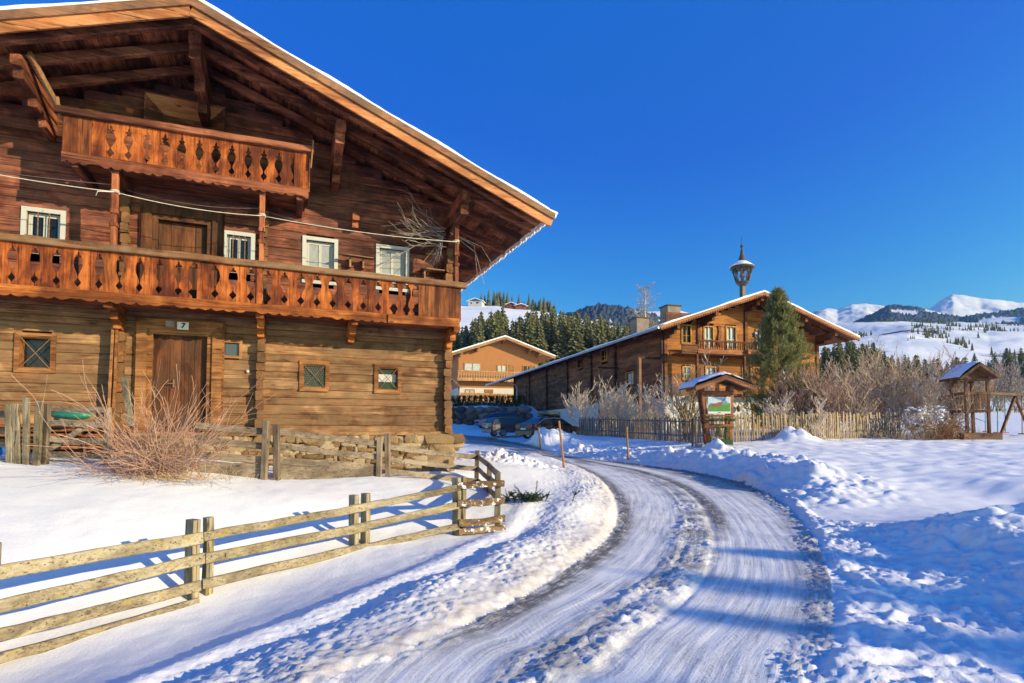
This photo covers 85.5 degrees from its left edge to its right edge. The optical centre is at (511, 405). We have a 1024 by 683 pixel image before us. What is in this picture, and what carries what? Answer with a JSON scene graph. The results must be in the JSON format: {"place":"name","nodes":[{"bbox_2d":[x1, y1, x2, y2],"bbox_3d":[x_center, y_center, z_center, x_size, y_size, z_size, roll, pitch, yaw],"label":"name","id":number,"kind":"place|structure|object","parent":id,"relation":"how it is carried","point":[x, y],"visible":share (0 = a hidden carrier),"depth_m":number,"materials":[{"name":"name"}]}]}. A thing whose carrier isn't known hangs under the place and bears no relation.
{"place":"outdoors","nodes":[
{"label":"outdoors","id":0,"kind":"place"},
{"bbox_2d":[0,397,1023,682],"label":"snowy ground","id":1,"kind":"structure","parent":0,"point":[920,541],"depth_m":7.16,"materials":[{"name":"snow"}]},
{"bbox_2d":[0,412,4,459],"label":"side fence","id":2,"kind":"object","parent":1,"relation":"on","point":[2,431],"visible":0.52,"depth_m":9.48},
{"bbox_2d":[4,404,12,462],"bbox_3d":[-8.417,0.532,9.283,0.183,1.092,0.057,0,-3,0],"label":"paling","id":3,"kind":"object","parent":1,"relation":"on","point":[8,439],"visible":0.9,"depth_m":9.26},
{"bbox_2d":[11,404,21,463],"bbox_3d":[-8.299,0.534,9.285,0.201,1.108,0.059,0,-3,0],"label":"paling","id":4,"kind":"object","parent":1,"relation":"on","point":[16,434],"visible":0.9,"depth_m":9.27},
{"bbox_2d":[22,398,30,464],"bbox_3d":[-8.139,0.488,9.289,0.132,1.221,0.059,0,-3,0],"label":"paling","id":5,"kind":"object","parent":1,"relation":"on","point":[26,424],"visible":0.89,"depth_m":9.27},
{"bbox_2d":[32,400,44,465],"bbox_3d":[-7.942,0.514,9.287,0.153,1.204,0.060,0,-3,0],"label":"paling","id":6,"kind":"object","parent":1,"relation":"on","point":[37,440],"visible":0.86,"depth_m":9.26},
{"bbox_2d":[0,425,148,453],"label":"wood pile","id":7,"kind":"object","parent":1,"relation":"on","point":[76,448],"visible":0.19,"depth_m":10.66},
{"bbox_2d":[51,411,92,419],"bbox_3d":[-8.181,0.180,10.305,0.768,0.188,0.404,0,-3,0],"label":"green tub","id":8,"kind":"object","parent":7,"relation":"on","point":[68,415],"visible":0.73,"depth_m":10.15,"materials":[{"name":"plastic"}]},
{"bbox_2d":[41,404,111,464],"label":"field gate","id":9,"kind":"structure","parent":1,"relation":"on","point":[47,453],"depth_m":9.52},
{"bbox_2d":[121,376,133,426],"bbox_3d":[-6.906,-0.066,9.962,0.346,0.917,0.073,-1,-3,25],"label":"loose plank","id":10,"kind":"object","parent":1,"relation":"on","point":[126,394],"visible":0.88,"depth_m":9.95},
{"bbox_2d":[16,359,275,485],"bbox_3d":[-6.001,0.444,9.227,2.677,2.252,3.381,-2,-3,38],"label":"bare bush","id":11,"kind":"object","parent":1,"relation":"on","point":[137,463],"visible":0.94,"depth_m":9.12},
{"bbox_2d":[55,463,281,481],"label":"dry grass","id":12,"kind":"structure","parent":1,"relation":"on","point":[182,477],"depth_m":8.93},
{"bbox_2d":[0,473,505,663],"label":"plank fence","id":13,"kind":"object","parent":1,"relation":"on","point":[192,539],"visible":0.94,"depth_m":6.47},
{"bbox_2d":[0,0,557,473],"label":"farmhouse","id":14,"kind":"object","parent":1,"relation":"on","point":[202,106],"visible":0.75,"depth_m":11.72,"materials":[{"name":"wood"}]},
{"bbox_2d":[13,332,56,372],"bbox_3d":[-9.345,-1.019,10.897,0.650,0.780,0.182,1,-3,-22],"label":"barred window","id":15,"kind":"structure","parent":14,"relation":"in","point":[33,352],"depth_m":10.90,"materials":[{"name":"brown wood"}]},
{"bbox_2d":[20,206,65,255],"bbox_3d":[-9.300,-3.436,11.024,0.710,0.920,0.158,1,-3,-22],"label":"white window","id":16,"kind":"structure","parent":14,"relation":"in","point":[40,225],"depth_m":11.04,"materials":[{"name":"paint"}]},
{"bbox_2d":[0,172,326,226],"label":"cable","id":17,"kind":"object","parent":14,"relation":"attached to","point":[150,196],"visible":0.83,"depth_m":11.36,"materials":[{"name":"grey metal"}]},
{"bbox_2d":[132,316,224,431],"bbox_3d":[-7.063,-0.627,11.799,1.650,2.405,0.225,1,-3,-22],"label":"front door","id":18,"kind":"structure","parent":14,"relation":"in","point":[206,354],"depth_m":11.83,"materials":[{"name":"brown wood"}]},
{"bbox_2d":[138,200,224,298],"bbox_3d":[-7.073,-3.145,11.905,1.570,2.245,0.225,1,-3,-22],"label":"balcony door","id":19,"kind":"structure","parent":14,"relation":"in","point":[203,231],"depth_m":11.93,"materials":[{"name":"wood"}]},
{"bbox_2d":[143,91,225,172],"bbox_3d":[-7.037,-5.628,11.944,1.500,1.850,0.220,1,-3,-22],"label":"loft door","id":20,"kind":"structure","parent":14,"relation":"in","point":[154,103],"depth_m":11.93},
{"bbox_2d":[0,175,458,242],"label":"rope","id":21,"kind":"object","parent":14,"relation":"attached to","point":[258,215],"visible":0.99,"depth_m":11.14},
{"bbox_2d":[224,340,241,358],"bbox_3d":[-6.165,-1.228,12.203,0.410,0.400,0.072,1,-3,-22],"label":"small window","id":22,"kind":"structure","parent":14,"relation":"in","point":[230,350],"depth_m":12.21,"materials":[{"name":"brown wood"}]},
{"bbox_2d":[224,230,254,274],"bbox_3d":[-6.083,-3.383,12.353,0.650,0.930,0.150,1,-3,-22],"label":"white window","id":23,"kind":"structure","parent":14,"relation":"in","point":[239,247],"depth_m":12.37,"materials":[{"name":"paint"}]},
{"bbox_2d":[299,360,328,391],"bbox_3d":[-4.583,-0.669,12.847,0.650,0.710,0.182,1,-3,-22],"label":"barred window","id":24,"kind":"structure","parent":14,"relation":"in","point":[313,375],"depth_m":12.85,"materials":[{"name":"brown wood"}]},
{"bbox_2d":[302,235,337,285],"bbox_3d":[-4.502,-3.370,13.004,0.790,1.100,0.150,1,-3,-22],"label":"white window","id":25,"kind":"structure","parent":14,"relation":"in","point":[317,254],"depth_m":13.03,"materials":[{"name":"paint"}]},
{"bbox_2d":[374,364,401,393],"bbox_3d":[-3.030,-0.631,13.486,0.650,0.710,0.182,1,-3,-22],"label":"barred window","id":26,"kind":"structure","parent":14,"relation":"in","point":[387,377],"depth_m":13.50,"materials":[{"name":"brown wood"}]},
{"bbox_2d":[376,243,408,291],"bbox_3d":[-2.949,-3.352,13.644,0.810,1.120,0.150,1,-3,-22],"label":"white window","id":27,"kind":"structure","parent":14,"relation":"in","point":[396,266],"depth_m":13.67,"materials":[{"name":"paint"}]},
{"bbox_2d":[377,189,492,281],"bbox_3d":[-1.701,-4.095,13.840,3.142,1.986,1.116,2,-3,-42],"label":"twig bundle","id":28,"kind":"object","parent":14,"relation":"attached to","point":[422,234],"visible":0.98,"depth_m":13.36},
{"bbox_2d":[190,421,500,497],"bbox_3d":[-2.952,1.166,11.271,5.535,1.658,4.330,0,-3,0],"label":"yard fence","id":29,"kind":"object","parent":1,"relation":"on","point":[318,469],"visible":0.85,"depth_m":10.62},
{"bbox_2d":[468,318,477,345],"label":"forest spruce","id":30,"kind":"object","parent":1,"relation":"on","point":[474,325],"visible":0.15,"depth_m":116.54,"materials":[{"name":"green plant"}]},
{"bbox_2d":[471,316,484,345],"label":"forest spruce","id":31,"kind":"object","parent":1,"relation":"on","point":[479,335],"visible":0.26,"depth_m":113.84,"materials":[{"name":"green plant"}]},
{"bbox_2d":[483,318,490,340],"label":"forest spruce","id":32,"kind":"object","parent":1,"relation":"on","point":[487,327],"visible":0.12,"depth_m":122.43,"materials":[{"name":"green plant"}]},
{"bbox_2d":[449,394,526,406],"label":"green hedge","id":33,"kind":"object","parent":1,"relation":"on","point":[480,398],"visible":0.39,"depth_m":62.34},
{"bbox_2d":[451,406,532,424],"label":"boulder wall","id":34,"kind":"structure","parent":1,"relation":"on","point":[470,415],"depth_m":56.97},
{"bbox_2d":[474,412,515,427],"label":"parked car","id":35,"kind":"object","parent":1,"relation":"on","point":[480,422],"visible":0.22,"depth_m":52.87,"materials":[{"name":"blue paint"}]},
{"bbox_2d":[488,312,503,339],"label":"forest spruce","id":36,"kind":"object","parent":1,"relation":"on","point":[495,326],"visible":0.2,"depth_m":115.13,"materials":[{"name":"green plant"}]},
{"bbox_2d":[450,335,555,402],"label":"holiday house","id":37,"kind":"structure","parent":1,"relation":"on","point":[476,368],"depth_m":94.26,"materials":[{"name":"orange paint"}]},
{"bbox_2d":[464,362,480,371],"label":"window","id":38,"kind":"structure","parent":37,"relation":"in","point":[467,366],"depth_m":93.39,"materials":[{"name":"white glass"}]},
{"bbox_2d":[482,417,532,435],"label":"parked car","id":39,"kind":"object","parent":1,"relation":"on","point":[501,426],"visible":0.59,"depth_m":41.28,"materials":[{"name":"grey metal"}]},
{"bbox_2d":[514,322,522,341],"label":"forest spruce","id":40,"kind":"object","parent":1,"relation":"on","point":[518,334],"visible":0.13,"depth_m":117.88,"materials":[{"name":"green plant"}]},
{"bbox_2d":[522,318,536,346],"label":"forest spruce","id":41,"kind":"object","parent":1,"relation":"on","point":[530,341],"visible":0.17,"depth_m":112.60,"materials":[{"name":"green plant"}]},
{"bbox_2d":[524,311,536,338],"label":"forest spruce","id":42,"kind":"object","parent":1,"relation":"on","point":[530,314],"visible":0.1,"depth_m":121.17,"materials":[{"name":"green plant"}]},
{"bbox_2d":[501,481,579,503],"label":"spruce boughs","id":43,"kind":"object","parent":1,"relation":"on","point":[533,497],"visible":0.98,"depth_m":10.24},
{"bbox_2d":[534,318,549,365],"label":"forest spruce","id":44,"kind":"object","parent":1,"relation":"on","point":[540,341],"visible":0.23,"depth_m":113.20,"materials":[{"name":"green plant"}]},
{"bbox_2d":[537,313,557,360],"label":"forest spruce","id":45,"kind":"object","parent":1,"relation":"on","point":[548,334],"visible":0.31,"depth_m":116.94,"materials":[{"name":"green plant"}]},
{"bbox_2d":[515,417,580,438],"bbox_3d":[2.552,1.572,37.949,4.660,1.480,1.870,2,-3,-38],"label":"parked car","id":46,"kind":"object","parent":1,"relation":"on","point":[527,429],"visible":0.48,"depth_m":36.97,"materials":[{"name":"black paint"}]},
{"bbox_2d":[537,410,560,416],"bbox_3d":[2.524,0.584,38.009,2.134,0.440,1.200,2,-3,-38],"label":"roof box","id":47,"kind":"object","parent":46,"relation":"on","point":[547,413],"visible":0.99,"depth_m":37.67,"materials":[{"name":"grey plastic"}]},
{"bbox_2d":[548,307,556,337],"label":"forest spruce","id":48,"kind":"object","parent":1,"relation":"on","point":[552,319],"visible":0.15,"depth_m":122.84,"materials":[{"name":"green plant"}]},
{"bbox_2d":[548,314,567,362],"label":"forest spruce","id":49,"kind":"object","parent":1,"relation":"on","point":[558,338],"visible":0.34,"depth_m":114.47,"materials":[{"name":"green plant"}]},
{"bbox_2d":[558,421,564,467],"bbox_3d":[1.665,1.436,18.456,0.260,1.829,0.077,0,-3,0],"label":"snow pole","id":50,"kind":"object","parent":1,"relation":"on","point":[561,444],"visible":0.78,"depth_m":18.43,"materials":[{"name":"brown wood"}]},
{"bbox_2d":[556,315,574,357],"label":"forest spruce","id":51,"kind":"object","parent":1,"relation":"on","point":[566,326],"visible":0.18,"depth_m":115.11,"materials":[{"name":"green plant"}]},
{"bbox_2d":[561,318,587,356],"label":"forest spruce","id":52,"kind":"object","parent":1,"relation":"on","point":[575,341],"visible":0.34,"depth_m":112.97,"materials":[{"name":"green plant"}]},
{"bbox_2d":[578,314,593,348],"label":"forest spruce","id":53,"kind":"object","parent":1,"relation":"on","point":[586,337],"visible":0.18,"depth_m":117.20,"materials":[{"name":"green plant"}]},
{"bbox_2d":[561,376,636,434],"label":"frosted shrub","id":54,"kind":"object","parent":1,"relation":"on","point":[585,403],"visible":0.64,"depth_m":36.11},
{"bbox_2d":[593,318,607,346],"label":"forest spruce","id":55,"kind":"object","parent":1,"relation":"on","point":[599,339],"visible":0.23,"depth_m":113.25,"materials":[{"name":"green plant"}]},
{"bbox_2d":[604,321,613,341],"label":"forest spruce","id":56,"kind":"object","parent":1,"relation":"on","point":[608,334],"visible":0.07,"depth_m":115.33,"materials":[{"name":"green plant"}]},
{"bbox_2d":[600,381,671,431],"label":"frosted shrub","id":57,"kind":"object","parent":1,"relation":"on","point":[624,405],"visible":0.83,"depth_m":33.46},
{"bbox_2d":[579,415,694,442],"bbox_3d":[6.261,1.273,30.572,0.347,1.538,11.553,1,-3,-20],"label":"picket fence","id":58,"kind":"object","parent":1,"relation":"on","point":[657,429],"visible":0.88,"depth_m":29.36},
{"bbox_2d":[628,282,660,332],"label":"birch tree","id":59,"kind":"object","parent":1,"relation":"on","point":[641,308],"visible":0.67,"depth_m":70.42,"materials":[{"name":"grey plant"}]},
{"bbox_2d":[485,237,859,429],"bbox_3d":[9.947,-4.541,59.185,15.900,15.400,47.875,1,-3,-16],"label":"chalet","id":60,"kind":"object","parent":1,"relation":"on","point":[673,343],"visible":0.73,"depth_m":38.12,"materials":[{"name":"brown wood"}]},
{"bbox_2d":[600,348,607,362],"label":"window","id":61,"kind":"structure","parent":60,"relation":"in","point":[605,353],"depth_m":44.88,"materials":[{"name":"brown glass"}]},
{"bbox_2d":[625,371,634,385],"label":"window","id":62,"kind":"structure","parent":60,"relation":"in","point":[631,374],"depth_m":40.58,"materials":[{"name":"glass"}]},
{"bbox_2d":[681,324,691,343],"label":"window","id":63,"kind":"structure","parent":60,"relation":"in","point":[685,335],"depth_m":36.74,"materials":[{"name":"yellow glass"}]},
{"bbox_2d":[703,326,714,348],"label":"window","id":64,"kind":"structure","parent":60,"relation":"in","point":[708,333],"depth_m":37.22,"materials":[{"name":"white paint"}]},
{"bbox_2d":[725,326,736,349],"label":"window","id":65,"kind":"structure","parent":60,"relation":"in","point":[729,332],"depth_m":37.70,"materials":[{"name":"white paint"}]},
{"bbox_2d":[635,344,726,433],"bbox_3d":[9.158,-0.766,30.421,5.091,4.665,2.939,-1,-3,23],"label":"frosted tree","id":66,"kind":"object","parent":1,"relation":"on","point":[668,403],"visible":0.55,"depth_m":30.14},
{"bbox_2d":[662,364,713,439],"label":"bush","id":67,"kind":"object","parent":1,"relation":"on","point":[684,411],"visible":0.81,"depth_m":26.95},
{"bbox_2d":[678,372,757,447],"bbox_3d":[8.533,0.297,23.107,2.663,3.264,1.800,0,-3,-4],"label":"notice kiosk","id":68,"kind":"object","parent":1,"relation":"on","point":[724,405],"visible":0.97,"depth_m":22.91,"materials":[{"name":"wood"}]},
{"bbox_2d":[705,415,735,421],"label":"fir twigs","id":69,"kind":"object","parent":68,"relation":"on","point":[731,418],"visible":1,"depth_m":22.71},
{"bbox_2d":[734,286,826,429],"bbox_3d":[14.045,-2.341,29.159,4.477,8.029,4.501,-2,-3,36],"label":"spruce tree","id":70,"kind":"object","parent":1,"relation":"on","point":[779,308],"visible":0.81,"depth_m":28.74,"materials":[{"name":"green plant"}]},
{"bbox_2d":[753,391,830,435],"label":"bare bush","id":71,"kind":"object","parent":1,"relation":"on","point":[779,411],"visible":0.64,"depth_m":25.33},
{"bbox_2d":[691,411,900,442],"bbox_3d":[13.646,1.038,25.531,10.954,1.574,1.266,0,-3,-10],"label":"picket fence","id":72,"kind":"object","parent":1,"relation":"on","point":[837,426],"visible":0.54,"depth_m":24.96,"materials":[{"name":"brown wood"}]},
{"bbox_2d":[763,363,857,434],"bbox_3d":[14.798,-0.340,27.517,4.397,4.020,4.729,-1,-3,28],"label":"bare bush","id":73,"kind":"object","parent":1,"relation":"on","point":[799,400],"visible":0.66,"depth_m":27.15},
{"bbox_2d":[796,416,853,441],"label":"frosted stalks","id":74,"kind":"object","parent":1,"relation":"on","point":[832,428],"visible":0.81,"depth_m":23.93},
{"bbox_2d":[820,347,830,380],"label":"dark spruce","id":75,"kind":"object","parent":1,"relation":"on","point":[825,359],"visible":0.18,"depth_m":89.33,"materials":[{"name":"green plant"}]},
{"bbox_2d":[786,365,866,430],"bbox_3d":[18.976,-0.439,33.880,5.020,4.197,5.619,-2,-3,36],"label":"bare bush","id":76,"kind":"object","parent":1,"relation":"on","point":[843,395],"visible":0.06,"depth_m":33.04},
{"bbox_2d":[828,343,846,397],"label":"dark spruce","id":77,"kind":"object","parent":1,"relation":"on","point":[838,355],"visible":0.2,"depth_m":87.08,"materials":[{"name":"green plant"}]},
{"bbox_2d":[797,360,880,436],"bbox_3d":[15.756,-0.243,26.893,3.677,3.802,4.404,-1,-3,16],"label":"bare bush","id":78,"kind":"object","parent":1,"relation":"on","point":[846,404],"visible":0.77,"depth_m":26.42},
{"bbox_2d":[844,341,852,376],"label":"dark spruce","id":79,"kind":"object","parent":1,"relation":"on","point":[848,351],"visible":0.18,"depth_m":87.54,"materials":[{"name":"green plant"}]},
{"bbox_2d":[824,356,879,413],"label":"bare tree","id":80,"kind":"object","parent":1,"relation":"on","point":[836,367],"visible":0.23,"depth_m":59.79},
{"bbox_2d":[844,341,867,405],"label":"dark spruce","id":81,"kind":"object","parent":1,"relation":"on","point":[853,355],"visible":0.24,"depth_m":84.58,"materials":[{"name":"green plant"}]},
{"bbox_2d":[831,373,908,434],"bbox_3d":[19.266,-0.090,29.991,3.860,3.547,3.993,1,-3,-29],"label":"bare bush","id":82,"kind":"object","parent":1,"relation":"on","point":[866,410],"visible":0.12,"depth_m":29.59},
{"bbox_2d":[863,345,879,390],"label":"dark spruce","id":83,"kind":"object","parent":1,"relation":"on","point":[867,348],"visible":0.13,"depth_m":89.03,"materials":[{"name":"green plant"}]},
{"bbox_2d":[823,335,944,435],"bbox_3d":[19.252,-1.046,28.569,5.957,5.364,5.723,-1,-3,26],"label":"bare bush","id":84,"kind":"object","parent":1,"relation":"on","point":[887,381],"visible":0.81,"depth_m":27.84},
{"bbox_2d":[850,426,986,440],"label":"dry grass","id":85,"kind":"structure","parent":1,"relation":"on","point":[923,435],"depth_m":25.02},
{"bbox_2d":[907,353,929,406],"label":"dark spruce","id":86,"kind":"object","parent":1,"relation":"on","point":[917,356],"visible":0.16,"depth_m":84.64,"materials":[{"name":"green plant"}]},
{"bbox_2d":[908,356,942,408],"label":"bare tree","id":87,"kind":"object","parent":1,"relation":"on","point":[940,360],"visible":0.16,"depth_m":67.30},
{"bbox_2d":[873,374,982,434],"bbox_3d":[20.358,-0.050,27.284,4.480,3.405,3.730,-2,-3,44],"label":"bare bush","id":88,"kind":"object","parent":1,"relation":"on","point":[920,389],"visible":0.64,"depth_m":27.01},
{"bbox_2d":[908,366,948,408],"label":"bare tree","id":89,"kind":"object","parent":1,"relation":"on","point":[934,370],"visible":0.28,"depth_m":60.95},
{"bbox_2d":[890,398,984,440],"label":"drooping bush","id":90,"kind":"object","parent":1,"relation":"on","point":[922,411],"visible":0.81,"depth_m":25.30,"materials":[{"name":"brown plant"}]},
{"bbox_2d":[924,361,969,409],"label":"bare tree","id":91,"kind":"object","parent":1,"relation":"on","point":[936,378],"visible":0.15,"depth_m":64.34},
{"bbox_2d":[884,341,1012,431],"bbox_3d":[21.335,-0.665,27.834,4.099,4.675,4.427,0,-3,-7],"label":"bare bush","id":92,"kind":"object","parent":1,"relation":"on","point":[954,365],"visible":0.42,"depth_m":26.56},
{"bbox_2d":[928,416,969,439],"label":"leafy shrub","id":93,"kind":"object","parent":1,"relation":"on","point":[942,431],"visible":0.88,"depth_m":24.73,"materials":[{"name":"brown plant"}]},
{"bbox_2d":[938,361,1001,432],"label":"play tower","id":94,"kind":"structure","parent":1,"relation":"on","point":[976,371],"depth_m":25.06,"materials":[{"name":"brown wood"}]},
{"bbox_2d":[939,432,1002,439],"bbox_3d":[21.049,1.428,25.517,1.512,0.348,2.192,-1,-3,14],"label":"sandbox","id":95,"kind":"object","parent":1,"relation":"on","point":[981,436],"visible":0.55,"depth_m":24.49,"materials":[{"name":"brown wood"}]},
{"bbox_2d":[967,371,997,412],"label":"bare tree","id":96,"kind":"object","parent":1,"relation":"on","point":[991,381],"visible":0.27,"depth_m":60.72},
{"bbox_2d":[959,358,1006,409],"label":"bare tree","id":97,"kind":"object","parent":1,"relation":"on","point":[995,365],"visible":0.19,"depth_m":60.84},
{"bbox_2d":[975,369,1023,411],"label":"bare tree","id":98,"kind":"object","parent":1,"relation":"on","point":[1017,385],"visible":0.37,"depth_m":64.02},
{"bbox_2d":[985,361,1023,410],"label":"bare tree","id":99,"kind":"object","parent":1,"relation":"on","point":[994,403],"visible":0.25,"depth_m":66.56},
{"bbox_2d":[990,392,1023,433],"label":"playground swing","id":100,"kind":"object","parent":1,"relation":"on","point":[1013,401],"visible":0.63,"depth_m":25.97,"materials":[{"name":"brown wood"}]},
{"bbox_2d":[999,348,1015,383],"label":"misty spruce","id":101,"kind":"object","parent":1,"relation":"on","point":[1007,355],"visible":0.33,"depth_m":175.41,"materials":[{"name":"green plant"}]},
{"bbox_2d":[993,359,1023,412],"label":"bare tree","id":102,"kind":"object","parent":1,"relation":"on","point":[1012,389],"visible":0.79,"depth_m":62.65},
{"bbox_2d":[1014,348,1023,383],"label":"misty spruce","id":103,"kind":"object","parent":1,"relation":"on","point":[1020,357],"visible":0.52,"depth_m":161.98,"materials":[{"name":"green plant"}]},
{"bbox_2d":[0,0,1023,313],"label":"sky","id":104,"kind":"structure","parent":0,"point":[856,151],"materials":[{"name":"blue"}]},
{"bbox_2d":[459,305,621,332],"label":"snowy hill","id":105,"kind":"structure","parent":0,"point":[468,313],"depth_m":322.18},
{"bbox_2d":[466,298,485,306],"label":"hill house","id":106,"kind":"structure","parent":105,"relation":"on","point":[474,302],"depth_m":375.49,"materials":[{"name":"white paint"}]},
{"bbox_2d":[480,290,551,312],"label":"hilltop wood","id":107,"kind":"object","parent":105,"relation":"on","point":[498,300],"visible":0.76,"depth_m":385.99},
{"bbox_2d":[322,435,835,682],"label":"icy road","id":108,"kind":"structure","parent":0,"point":[680,576],"depth_m":5.40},
{"bbox_2d":[564,302,659,327],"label":"wooded hill","id":109,"kind":"structure","parent":0,"point":[615,314],"depth_m":831.01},
{"bbox_2d":[810,294,1023,323],"bbox_3d":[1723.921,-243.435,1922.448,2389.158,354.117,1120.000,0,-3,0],"label":"mountains","id":110,"kind":"structure","parent":0,"point":[959,305],"depth_m":1970.00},
{"bbox_2d":[819,321,1023,396],"bbox_3d":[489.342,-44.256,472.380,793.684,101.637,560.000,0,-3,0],"label":"snowy meadows","id":111,"kind":"structure","parent":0,"point":[889,334],"depth_m":302.48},
{"bbox_2d":[831,318,1022,365],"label":"scattered trees","id":112,"kind":"object","parent":111,"relation":"on","point":[932,331],"visible":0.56,"depth_m":349.27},
{"bbox_2d":[854,304,1023,324],"bbox_3d":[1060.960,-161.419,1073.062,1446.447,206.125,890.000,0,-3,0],"label":"wooded slope","id":113,"kind":"structure","parent":0,"point":[898,312],"depth_m":999.53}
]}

